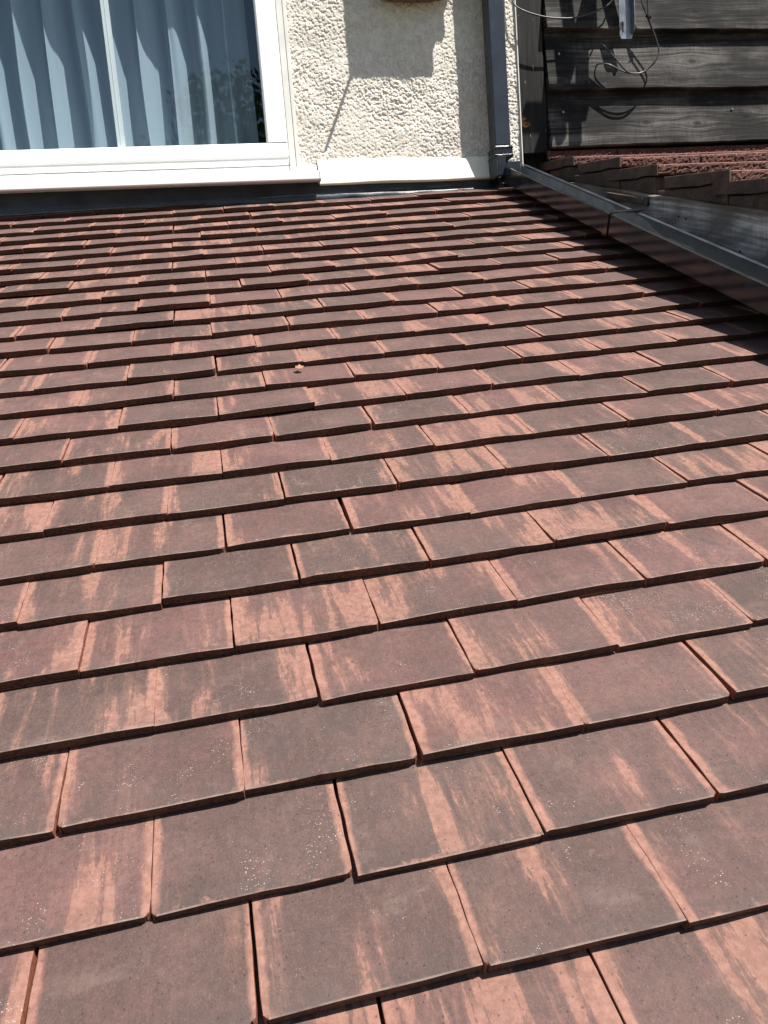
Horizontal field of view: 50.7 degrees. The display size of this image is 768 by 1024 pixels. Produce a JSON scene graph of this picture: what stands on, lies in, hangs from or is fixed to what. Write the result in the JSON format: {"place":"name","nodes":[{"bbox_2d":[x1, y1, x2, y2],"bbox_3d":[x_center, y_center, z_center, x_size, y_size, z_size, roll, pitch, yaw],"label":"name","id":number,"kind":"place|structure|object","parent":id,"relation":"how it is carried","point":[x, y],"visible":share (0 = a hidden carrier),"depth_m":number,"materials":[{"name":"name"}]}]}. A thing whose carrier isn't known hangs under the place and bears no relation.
{"place":"outdoors","nodes":[
{"label":"outdoors","id":0,"kind":"place"},
{"bbox_3d":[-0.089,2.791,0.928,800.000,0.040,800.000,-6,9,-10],"label":"ground","id":1,"kind":"structure","parent":0,"visible":0},
{"bbox_2d":[0,0,522,216],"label":"house wall","id":2,"kind":"structure","parent":1,"relation":"on","point":[371,98],"depth_m":2.80,"materials":[{"name":"paint"}]},
{"bbox_2d":[0,0,258,150],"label":"curtain","id":3,"kind":"object","parent":2,"relation":"hanging from","point":[183,72],"visible":0.63,"depth_m":2.82,"materials":[{"name":"white fabric"}]},
{"bbox_2d":[0,0,321,193],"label":"window","id":4,"kind":"structure","parent":2,"relation":"in","point":[120,167],"depth_m":2.71,"materials":[{"name":"white plastic"}]},
{"bbox_2d":[0,183,767,1023],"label":"tiled roof","id":5,"kind":"structure","parent":2,"relation":"attached to","point":[394,651],"depth_m":0.95,"materials":[{"name":"tile"}]},
{"bbox_2d":[489,154,767,315],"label":"gutter","id":6,"kind":"object","parent":5,"relation":"attached to","point":[632,230],"visible":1,"depth_m":2.10,"materials":[{"name":"plastic"}]},
{"bbox_2d":[386,0,438,2],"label":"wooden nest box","id":7,"kind":"object","parent":2,"relation":"attached to","point":[412,1],"visible":1,"depth_m":2.78,"materials":[{"name":"brown wood"}]},
{"bbox_2d":[482,0,513,161],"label":"downpipe","id":8,"kind":"object","parent":2,"relation":"attached to","point":[496,73],"visible":0.95,"depth_m":2.81,"materials":[{"name":"grey plastic"}]},
{"bbox_2d":[516,0,767,193],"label":"boarded wall","id":9,"kind":"structure","parent":2,"relation":"attached to","point":[702,80],"depth_m":3.00,"materials":[{"name":"wood"}]},
{"bbox_2d":[589,0,659,73],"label":"cable","id":10,"kind":"object","parent":9,"relation":"attached to","point":[648,17],"visible":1,"depth_m":2.93,"materials":[{"name":"black plastic"}]},
{"bbox_2d":[618,0,634,38],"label":"aerial bracket","id":11,"kind":"object","parent":9,"relation":"attached to","point":[626,19],"visible":1,"depth_m":2.91,"materials":[{"name":"metal"}]},
{"bbox_2d":[511,0,612,18],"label":"cable","id":12,"kind":"object","parent":11,"relation":"hanging from","point":[523,10],"visible":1,"depth_m":2.86,"materials":[{"name":"plastic"}]},
{"bbox_2d":[524,144,767,283],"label":"neighbour roof","id":13,"kind":"structure","parent":9,"relation":"attached to","point":[710,202],"depth_m":2.20,"materials":[{"name":"tile"}]}
]}

